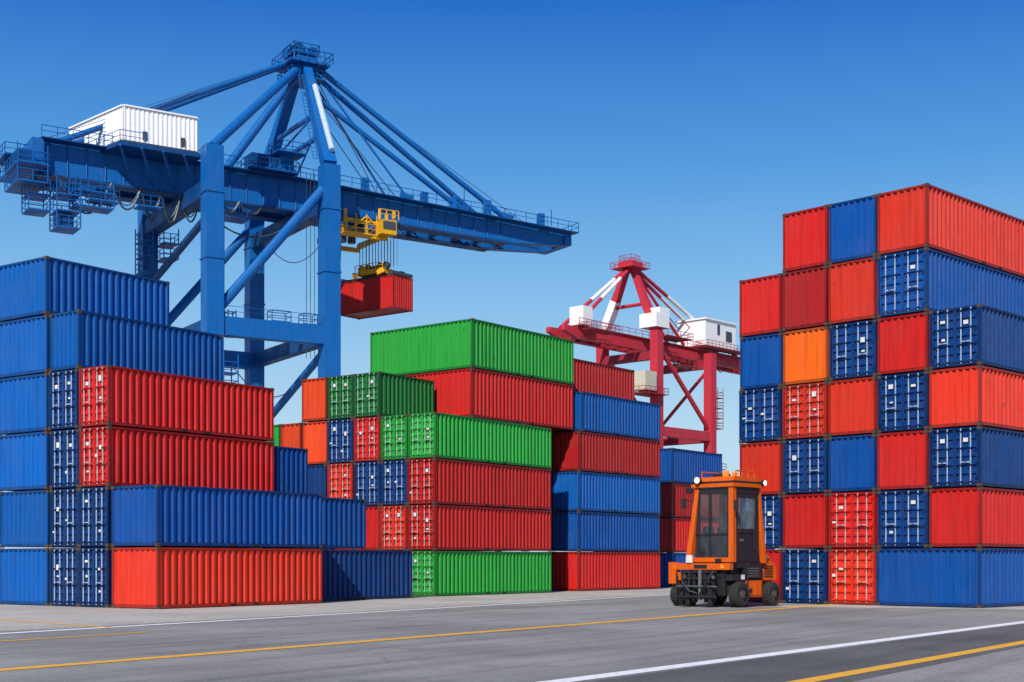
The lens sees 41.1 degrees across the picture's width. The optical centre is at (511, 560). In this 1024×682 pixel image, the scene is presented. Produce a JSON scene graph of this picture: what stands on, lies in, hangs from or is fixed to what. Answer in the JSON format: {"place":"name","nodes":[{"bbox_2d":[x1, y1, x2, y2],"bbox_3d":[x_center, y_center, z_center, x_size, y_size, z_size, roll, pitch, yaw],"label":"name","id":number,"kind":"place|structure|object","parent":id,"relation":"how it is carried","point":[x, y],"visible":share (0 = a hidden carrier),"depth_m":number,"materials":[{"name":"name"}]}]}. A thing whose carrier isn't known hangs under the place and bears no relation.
{"place":"outdoors","nodes":[
{"label":"outdoors","id":0,"kind":"place"},
{"bbox_2d":[0,587,671,631],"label":"concrete apron","id":1,"kind":"object","parent":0,"point":[91,616],"visible":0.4,"depth_m":56.24,"materials":[{"name":"grey concrete"}]},
{"bbox_2d":[0,548,50,605],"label":"shipping container","id":2,"kind":"object","parent":1,"relation":"on","point":[24,575],"visible":0.23,"depth_m":61.94,"materials":[{"name":"blue metal"}]},
{"bbox_2d":[0,490,128,547],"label":"shipping container","id":3,"kind":"object","parent":2,"relation":"on","point":[24,518],"visible":0.31,"depth_m":61.97,"materials":[{"name":"blue metal"}]},
{"bbox_2d":[0,431,56,490],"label":"shipping container","id":4,"kind":"object","parent":3,"relation":"on","point":[24,461],"visible":0.34,"depth_m":61.91,"materials":[{"name":"blue metal"}]},
{"bbox_2d":[0,373,58,434],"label":"shipping container","id":5,"kind":"object","parent":4,"relation":"on","point":[23,404],"visible":0.29,"depth_m":61.91,"materials":[{"name":"blue metal"}]},
{"bbox_2d":[0,314,50,378],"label":"shipping container","id":6,"kind":"object","parent":5,"relation":"on","point":[24,346],"visible":0.29,"depth_m":61.92,"materials":[{"name":"blue metal"}]},
{"bbox_2d":[0,256,169,325],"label":"shipping container","id":7,"kind":"object","parent":6,"relation":"on","point":[40,286],"visible":0.75,"depth_m":62.52,"materials":[{"name":"blue metal"}]},
{"bbox_2d":[0,619,103,626],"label":"road marking","id":8,"kind":"object","parent":1,"relation":"on","point":[52,623],"visible":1,"depth_m":43.52,"materials":[{"name":"white paint"}]},
{"bbox_2d":[49,548,78,606],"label":"shipping container","id":9,"kind":"object","parent":1,"relation":"on","point":[64,576],"visible":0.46,"depth_m":60.23,"materials":[{"name":"blue metal"}]},
{"bbox_2d":[50,488,194,547],"bbox_3d":[-17.309,-1.897,63.579,2.070,2.575,8.425,0,0,36],"label":"shipping container","id":10,"kind":"object","parent":9,"relation":"on","point":[63,517],"visible":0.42,"depth_m":60.30,"materials":[{"name":"blue metal"}]},
{"bbox_2d":[49,428,91,488],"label":"shipping container","id":11,"kind":"object","parent":10,"relation":"on","point":[64,459],"visible":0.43,"depth_m":60.28,"materials":[{"name":"blue metal"}]},
{"bbox_2d":[48,369,78,430],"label":"shipping container","id":12,"kind":"object","parent":11,"relation":"on","point":[63,400],"visible":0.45,"depth_m":60.13,"materials":[{"name":"blue metal"}]},
{"bbox_2d":[49,309,222,380],"bbox_3d":[-17.308,-9.698,63.593,2.070,2.575,8.370,0,0,35],"label":"shipping container","id":13,"kind":"object","parent":12,"relation":"on","point":[79,338],"visible":0.8,"depth_m":62.03,"materials":[{"name":"blue metal"}]},
{"bbox_2d":[78,547,111,607],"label":"shipping container","id":14,"kind":"object","parent":1,"relation":"on","point":[94,577],"visible":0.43,"depth_m":58.89,"materials":[{"name":"blue metal"}]},
{"bbox_2d":[78,486,251,547],"bbox_3d":[-15.233,-1.898,62.861,2.020,2.575,9.855,0,0,36],"label":"shipping container","id":15,"kind":"object","parent":14,"relation":"on","point":[94,516],"visible":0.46,"depth_m":58.94,"materials":[{"name":"blue metal"}]},
{"bbox_2d":[79,426,274,490],"bbox_3d":[-15.209,-4.497,62.904,2.020,2.575,9.855,0,0,36],"label":"shipping container","id":16,"kind":"object","parent":15,"relation":"on","point":[115,456],"visible":0.91,"depth_m":61.17,"materials":[{"name":"red metal"}]},
{"bbox_2d":[79,365,273,440],"bbox_3d":[-15.224,-7.097,62.889,2.020,2.575,9.855,0,0,35],"label":"shipping container","id":17,"kind":"object","parent":16,"relation":"on","point":[115,396],"visible":0.94,"depth_m":61.40,"materials":[{"name":"red metal"}]},
{"bbox_2d":[111,547,322,608],"bbox_3d":[-12.996,0.704,61.360,2.970,2.575,9.850,0,0,35],"label":"shipping container","id":18,"kind":"object","parent":1,"relation":"on","point":[161,577],"visible":1,"depth_m":59.02,"materials":[{"name":"metal"}]},
{"bbox_2d":[111,484,322,547],"bbox_3d":[-12.998,-1.898,61.335,2.970,2.575,9.850,0,0,36],"label":"shipping container","id":19,"kind":"object","parent":18,"relation":"on","point":[167,515],"visible":0.99,"depth_m":59.00,"materials":[{"name":"blue metal"}]},
{"bbox_2d":[0,37,578,417],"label":"gantry crane","id":20,"kind":"object","parent":1,"relation":"on","point":[154,168],"visible":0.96,"depth_m":154.03,"materials":[{"name":"blue paint"}]},
{"bbox_2d":[341,274,412,319],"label":"shipping container","id":21,"kind":"object","parent":20,"relation":"hanging from","point":[392,294],"visible":0.98,"depth_m":164.55,"materials":[{"name":"red metal"}]},
{"bbox_2d":[322,550,412,599],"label":"shipping container","id":22,"kind":"object","parent":1,"relation":"on","point":[361,574],"visible":0.64,"depth_m":70.75,"materials":[{"name":"blue metal"}]},
{"bbox_2d":[300,497,365,548],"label":"shipping container","id":23,"kind":"object","parent":22,"relation":"on","point":[343,523],"visible":0.49,"depth_m":69.20,"materials":[{"name":"blue metal"}]},
{"bbox_2d":[412,551,551,595],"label":"shipping container","id":24,"kind":"object","parent":1,"relation":"on","point":[440,573],"visible":0.92,"depth_m":80.18,"materials":[{"name":"green metal"}]},
{"bbox_2d":[407,504,551,550],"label":"shipping container","id":25,"kind":"object","parent":24,"relation":"on","point":[440,527],"visible":0.99,"depth_m":79.96,"materials":[{"name":"red metal"}]},
{"bbox_2d":[407,458,550,509],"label":"shipping container","id":26,"kind":"object","parent":25,"relation":"on","point":[432,481],"visible":0.99,"depth_m":80.14,"materials":[{"name":"red metal"}]},
{"bbox_2d":[408,412,551,468],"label":"shipping container","id":27,"kind":"object","parent":26,"relation":"on","point":[438,435],"visible":0.96,"depth_m":80.19,"materials":[{"name":"green metal"}]},
{"bbox_2d":[404,368,572,430],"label":"shipping container","id":28,"kind":"object","parent":27,"relation":"on","point":[483,394],"visible":0.61,"depth_m":84.52,"materials":[{"name":"red metal"}]},
{"bbox_2d":[370,318,573,384],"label":"shipping container","id":29,"kind":"object","parent":28,"relation":"on","point":[468,343],"visible":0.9,"depth_m":85.09,"materials":[{"name":"green metal"}]},
{"bbox_2d":[552,551,660,590],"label":"shipping container","id":30,"kind":"object","parent":1,"relation":"on","point":[579,571],"visible":1,"depth_m":92.47,"materials":[{"name":"red metal"}]},
{"bbox_2d":[552,511,659,551],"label":"shipping container","id":31,"kind":"object","parent":30,"relation":"on","point":[584,531],"visible":1,"depth_m":92.41,"materials":[{"name":"blue metal"}]},
{"bbox_2d":[552,471,660,514],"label":"shipping container","id":32,"kind":"object","parent":31,"relation":"on","point":[573,491],"visible":0.99,"depth_m":92.65,"materials":[{"name":"blue metal"}]},
{"bbox_2d":[553,431,660,477],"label":"shipping container","id":33,"kind":"object","parent":32,"relation":"on","point":[583,451],"visible":0.92,"depth_m":92.55,"materials":[{"name":"metal"}]},
{"bbox_2d":[555,391,660,440],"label":"shipping container","id":34,"kind":"object","parent":33,"relation":"on","point":[605,414],"visible":0.87,"depth_m":93.58,"materials":[{"name":"blue metal"}]},
{"bbox_2d":[661,553,695,586],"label":"shipping container","id":35,"kind":"object","parent":1,"relation":"on","point":[666,558],"visible":0.24,"depth_m":104.57,"materials":[{"name":"blue metal"}]},
{"bbox_2d":[645,518,718,552],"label":"shipping container","id":36,"kind":"object","parent":35,"relation":"on","point":[674,534],"visible":0.5,"depth_m":104.70,"materials":[{"name":"red metal"}]},
{"bbox_2d":[656,483,719,519],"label":"shipping container","id":37,"kind":"object","parent":36,"relation":"on","point":[672,495],"visible":0.48,"depth_m":105.04,"materials":[{"name":"metal"}]},
{"bbox_2d":[660,448,721,484],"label":"shipping container","id":38,"kind":"object","parent":37,"relation":"on","point":[682,466],"visible":0.63,"depth_m":105.92,"materials":[{"name":"blue metal"}]},
{"bbox_2d":[0,594,1023,681],"bbox_3d":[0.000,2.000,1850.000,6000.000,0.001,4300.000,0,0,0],"label":"ground","id":39,"kind":"structure","parent":0,"point":[541,654],"depth_m":33.54,"materials":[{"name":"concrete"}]},
{"bbox_2d":[0,632,142,641],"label":"road marking","id":40,"kind":"object","parent":39,"relation":"on","point":[72,636],"visible":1,"depth_m":36.02,"materials":[{"name":"yellow paint"}]},
{"bbox_2d":[0,594,669,633],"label":"road marking","id":41,"kind":"object","parent":39,"relation":"on","point":[292,616],"visible":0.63,"depth_m":48.15,"materials":[{"name":"white paint"}]},
{"bbox_2d":[0,604,836,670],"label":"road marking","id":42,"kind":"object","parent":39,"relation":"on","point":[67,664],"visible":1,"depth_m":32.98,"materials":[{"name":"yellow paint"}]},
{"bbox_2d":[546,254,739,469],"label":"gantry crane","id":43,"kind":"object","parent":39,"relation":"on","point":[702,342],"visible":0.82,"depth_m":260.74,"materials":[{"name":"red paint"}]},
{"bbox_2d":[669,470,780,607],"bbox_3d":[9.316,-0.960,60.495,3.660,5.945,4.419,0,0,45],"label":"container forklift truck","id":44,"kind":"object","parent":39,"relation":"on","point":[734,564],"visible":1,"depth_m":59.57,"materials":[{"name":"orange paint"}]},
{"bbox_2d":[540,621,1023,681],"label":"road marking","id":45,"kind":"object","parent":39,"relation":"on","point":[580,678],"visible":1,"depth_m":28.50,"materials":[{"name":"white paint"}]},
{"bbox_2d":[0,0,1023,552],"label":"sky","id":46,"kind":"structure","parent":0,"point":[679,136],"materials":[{"name":"blue"}]},
{"bbox_2d":[585,624,1023,681],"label":"asphalt lane","id":47,"kind":"structure","parent":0,"point":[787,668],"depth_m":27.14,"materials":[{"name":"grey asphalt"}]},
{"bbox_2d":[788,640,1023,681],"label":"road marking","id":48,"kind":"object","parent":47,"relation":"on","point":[854,672],"visible":1,"depth_m":26.40,"materials":[{"name":"yellow paint"}]},
{"bbox_2d":[765,604,1023,609],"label":"concrete apron","id":49,"kind":"object","parent":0,"point":[1019,607],"visible":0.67,"depth_m":59.95,"materials":[{"name":"grey concrete"}]},
{"bbox_2d":[749,549,782,602],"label":"shipping container","id":50,"kind":"object","parent":49,"relation":"on","point":[775,555],"visible":0.14,"depth_m":65.25,"materials":[{"name":"red metal"}]},
{"bbox_2d":[758,495,825,548],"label":"shipping container","id":51,"kind":"object","parent":50,"relation":"on","point":[772,508],"visible":0.19,"depth_m":65.41,"materials":[{"name":"blue metal"}]},
{"bbox_2d":[739,441,796,495],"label":"shipping container","id":52,"kind":"object","parent":51,"relation":"on","point":[763,460],"visible":0.19,"depth_m":65.74,"materials":[{"name":"metal"}]},
{"bbox_2d":[739,386,781,442],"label":"shipping container","id":53,"kind":"object","parent":52,"relation":"on","point":[760,415],"visible":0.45,"depth_m":65.83,"materials":[{"name":"blue metal"}]},
{"bbox_2d":[740,332,784,390],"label":"shipping container","id":54,"kind":"object","parent":53,"relation":"on","point":[761,361],"visible":0.23,"depth_m":65.93,"materials":[{"name":"blue metal"}]},
{"bbox_2d":[739,273,786,337],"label":"shipping container","id":55,"kind":"object","parent":54,"relation":"on","point":[761,305],"visible":0.26,"depth_m":65.78,"materials":[{"name":"red metal"}]},
{"bbox_2d":[782,549,828,603],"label":"shipping container","id":56,"kind":"object","parent":49,"relation":"on","point":[805,575],"visible":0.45,"depth_m":64.03,"materials":[{"name":"blue metal"}]},
{"bbox_2d":[783,493,901,548],"bbox_3d":[18.057,-1.866,68.336,12.200,2.555,2.450,0,0,-45],"label":"shipping container","id":57,"kind":"object","parent":56,"relation":"on","point":[805,520],"visible":0.26,"depth_m":64.15,"materials":[{"name":"red metal"}]},
{"bbox_2d":[782,437,840,494],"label":"shipping container","id":58,"kind":"object","parent":57,"relation":"on","point":[805,466],"visible":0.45,"depth_m":64.04,"materials":[{"name":"blue metal"}]},
{"bbox_2d":[782,381,828,439],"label":"shipping container","id":59,"kind":"object","parent":58,"relation":"on","point":[805,411],"visible":0.4,"depth_m":64.06,"materials":[{"name":"metal"}]},
{"bbox_2d":[783,326,830,385],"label":"shipping container","id":60,"kind":"object","parent":59,"relation":"on","point":[805,356],"visible":0.29,"depth_m":64.13,"materials":[{"name":"orange metal"}]},
{"bbox_2d":[782,265,828,331],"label":"shipping container","id":61,"kind":"object","parent":60,"relation":"on","point":[805,300],"visible":0.23,"depth_m":64.11,"materials":[{"name":"metal"}]},
{"bbox_2d":[782,204,828,272],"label":"shipping container","id":62,"kind":"object","parent":61,"relation":"on","point":[805,238],"visible":0.22,"depth_m":64.03,"materials":[{"name":"red metal"}]},
{"bbox_2d":[828,548,876,604],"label":"shipping container","id":63,"kind":"object","parent":49,"relation":"on","point":[852,576],"visible":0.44,"depth_m":62.24,"materials":[{"name":"metal"}]},
{"bbox_2d":[828,491,904,547],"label":"shipping container","id":64,"kind":"object","parent":63,"relation":"on","point":[853,519],"visible":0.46,"depth_m":62.24,"materials":[{"name":"red metal"}]},
{"bbox_2d":[828,433,888,492],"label":"shipping container","id":65,"kind":"object","parent":64,"relation":"on","point":[852,463],"visible":0.25,"depth_m":62.29,"materials":[{"name":"blue metal"}]},
{"bbox_2d":[828,376,878,436],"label":"shipping container","id":66,"kind":"object","parent":65,"relation":"on","point":[853,407],"visible":0.23,"depth_m":62.25,"materials":[{"name":"metal"}]},
{"bbox_2d":[829,319,877,380],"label":"shipping container","id":67,"kind":"object","parent":66,"relation":"on","point":[853,350],"visible":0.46,"depth_m":62.31,"materials":[{"name":"blue metal"}]},
{"bbox_2d":[828,256,877,324],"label":"shipping container","id":68,"kind":"object","parent":67,"relation":"on","point":[852,291],"visible":0.24,"depth_m":62.32,"materials":[{"name":"metal"}]},
{"bbox_2d":[829,194,876,263],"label":"shipping container","id":69,"kind":"object","parent":68,"relation":"on","point":[853,230],"visible":0.24,"depth_m":62.33,"materials":[{"name":"blue metal"}]},
{"bbox_2d":[876,548,1023,607],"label":"shipping container","id":70,"kind":"object","parent":49,"relation":"on","point":[972,577],"visible":1,"depth_m":59.47,"materials":[{"name":"blue metal"}]},
{"bbox_2d":[877,489,1023,548],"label":"shipping container","id":71,"kind":"object","parent":70,"relation":"on","point":[903,518],"visible":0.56,"depth_m":60.49,"materials":[{"name":"blue metal"}]},
{"bbox_2d":[877,430,942,490],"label":"shipping container","id":72,"kind":"object","parent":71,"relation":"on","point":[902,460],"visible":0.24,"depth_m":60.52,"materials":[{"name":"red metal"}]},
{"bbox_2d":[877,371,930,432],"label":"shipping container","id":73,"kind":"object","parent":72,"relation":"on","point":[903,402],"visible":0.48,"depth_m":60.49,"materials":[{"name":"blue metal"}]},
{"bbox_2d":[877,311,928,375],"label":"shipping container","id":74,"kind":"object","parent":73,"relation":"on","point":[903,344],"visible":0.36,"depth_m":60.52,"materials":[{"name":"red metal"}]},
{"bbox_2d":[877,247,1023,317],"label":"shipping container","id":75,"kind":"object","parent":74,"relation":"on","point":[924,279],"visible":0.79,"depth_m":60.99,"materials":[{"name":"blue metal"}]},
{"bbox_2d":[877,183,1023,277],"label":"shipping container","id":76,"kind":"object","parent":75,"relation":"on","point":[929,215],"visible":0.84,"depth_m":61.25,"materials":[{"name":"metal"}]},
{"bbox_2d":[929,487,1023,547],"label":"shipping container","id":77,"kind":"object","parent":70,"relation":"on","point":[983,517],"visible":1,"depth_m":58.97,"materials":[{"name":"red metal"}]},
{"bbox_2d":[929,426,1023,489],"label":"shipping container","id":78,"kind":"object","parent":77,"relation":"on","point":[974,456],"visible":0.94,"depth_m":58.91,"materials":[{"name":"blue metal"}]},
{"bbox_2d":[929,365,1023,431],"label":"shipping container","id":79,"kind":"object","parent":78,"relation":"on","point":[976,395],"visible":0.91,"depth_m":58.95,"materials":[{"name":"metal"}]},
{"bbox_2d":[929,304,1023,373],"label":"shipping container","id":80,"kind":"object","parent":79,"relation":"on","point":[977,334],"visible":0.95,"depth_m":58.93,"materials":[{"name":"blue metal"}]},
{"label":"shipping container","id":81,"kind":"object","parent":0,"visible":0},
{"bbox_2d":[274,446,307,492],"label":"shipping container","id":82,"kind":"object","parent":81,"relation":"on","point":[290,469],"visible":0.23,"depth_m":73.11,"materials":[{"name":"blue metal"}]},
{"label":"shipping container","id":83,"kind":"object","parent":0,"visible":0},
{"bbox_2d":[380,505,479,550],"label":"shipping container","id":84,"kind":"object","parent":83,"relation":"on","point":[393,527],"visible":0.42,"depth_m":78.50,"materials":[{"name":"metal"}]},
{"bbox_2d":[380,460,414,505],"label":"shipping container","id":85,"kind":"object","parent":84,"relation":"on","point":[393,483],"visible":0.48,"depth_m":78.57,"materials":[{"name":"blue metal"}]},
{"bbox_2d":[380,414,409,460],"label":"shipping container","id":86,"kind":"object","parent":85,"relation":"on","point":[394,437],"visible":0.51,"depth_m":78.57,"materials":[{"name":"green metal"}]},
{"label":"shipping container","id":87,"kind":"object","parent":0,"visible":0},
{"bbox_2d":[354,506,433,550],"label":"shipping container","id":88,"kind":"object","parent":87,"relation":"on","point":[372,527],"visible":0.17,"depth_m":79.49,"materials":[{"name":"red metal"}]},
{"bbox_2d":[354,461,390,506],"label":"shipping container","id":89,"kind":"object","parent":88,"relation":"on","point":[367,481],"visible":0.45,"depth_m":79.73,"materials":[{"name":"blue metal"}]},
{"bbox_2d":[353,416,380,461],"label":"shipping container","id":90,"kind":"object","parent":89,"relation":"on","point":[367,439],"visible":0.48,"depth_m":79.73,"materials":[{"name":"red metal"}]},
{"bbox_2d":[353,371,433,417],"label":"shipping container","id":91,"kind":"object","parent":90,"relation":"on","point":[377,393],"visible":0.9,"depth_m":80.19,"materials":[{"name":"metal"}]},
{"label":"shipping container","id":92,"kind":"object","parent":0,"visible":0},
{"bbox_2d":[327,463,366,506],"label":"shipping container","id":93,"kind":"object","parent":92,"relation":"on","point":[340,480],"visible":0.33,"depth_m":80.89,"materials":[{"name":"metal"}]},
{"bbox_2d":[327,418,359,463],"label":"shipping container","id":94,"kind":"object","parent":93,"relation":"on","point":[340,441],"visible":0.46,"depth_m":80.93,"materials":[{"name":"blue metal"}]},
{"bbox_2d":[327,374,352,419],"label":"shipping container","id":95,"kind":"object","parent":94,"relation":"on","point":[340,397],"visible":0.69,"depth_m":80.96,"materials":[{"name":"metal"}]},
{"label":"shipping container","id":96,"kind":"object","parent":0,"visible":0},
{"bbox_2d":[308,464,326,496],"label":"shipping container","id":97,"kind":"object","parent":96,"relation":"on","point":[317,478],"visible":0.1,"depth_m":82.02,"materials":[{"name":"blue metal"}]},
{"bbox_2d":[302,421,332,464],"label":"shipping container","id":98,"kind":"object","parent":97,"relation":"on","point":[315,439],"visible":0.2,"depth_m":82.10,"materials":[{"name":"metal"}]},
{"bbox_2d":[301,377,328,421],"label":"shipping container","id":99,"kind":"object","parent":98,"relation":"on","point":[314,399],"visible":0.3,"depth_m":82.16,"materials":[{"name":"metal"}]},
{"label":"shipping container","id":100,"kind":"object","parent":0,"visible":0},
{"bbox_2d":[280,422,302,448],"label":"shipping container","id":101,"kind":"object","parent":100,"relation":"on","point":[291,434],"visible":0.13,"depth_m":83.25,"materials":[{"name":"metal"}]},
{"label":"shipping container","id":102,"kind":"object","parent":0,"visible":0},
{"bbox_2d":[268,424,280,445],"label":"shipping container","id":103,"kind":"object","parent":102,"relation":"on","point":[277,428],"visible":0.06,"depth_m":83.89,"materials":[{"name":"green metal"}]},
{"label":"shipping container","id":104,"kind":"object","parent":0,"visible":0},
{"bbox_2d":[551,513,630,551],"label":"shipping container","id":105,"kind":"object","parent":104,"relation":"on","point":[594,551],"visible":0.1,"depth_m":99.16,"materials":[{"name":"red metal"}]},
{"bbox_2d":[546,472,561,511],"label":"shipping container","id":106,"kind":"object","parent":105,"relation":"on","point":[552,494],"visible":0.11,"depth_m":91.49,"materials":[{"name":"metal"}]},
{"bbox_2d":[551,433,552,471],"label":"shipping container","id":107,"kind":"object","parent":106,"relation":"on","point":[552,453],"visible":0.05,"depth_m":91.53,"materials":[{"name":"red metal"}]},
{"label":"shipping container","id":108,"kind":"object","parent":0,"visible":0},
{"bbox_2d":[573,358,634,399],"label":"shipping container","id":109,"kind":"object","parent":108,"relation":"on","point":[599,378],"visible":0.37,"depth_m":96.45,"materials":[{"name":"metal"}]}
]}

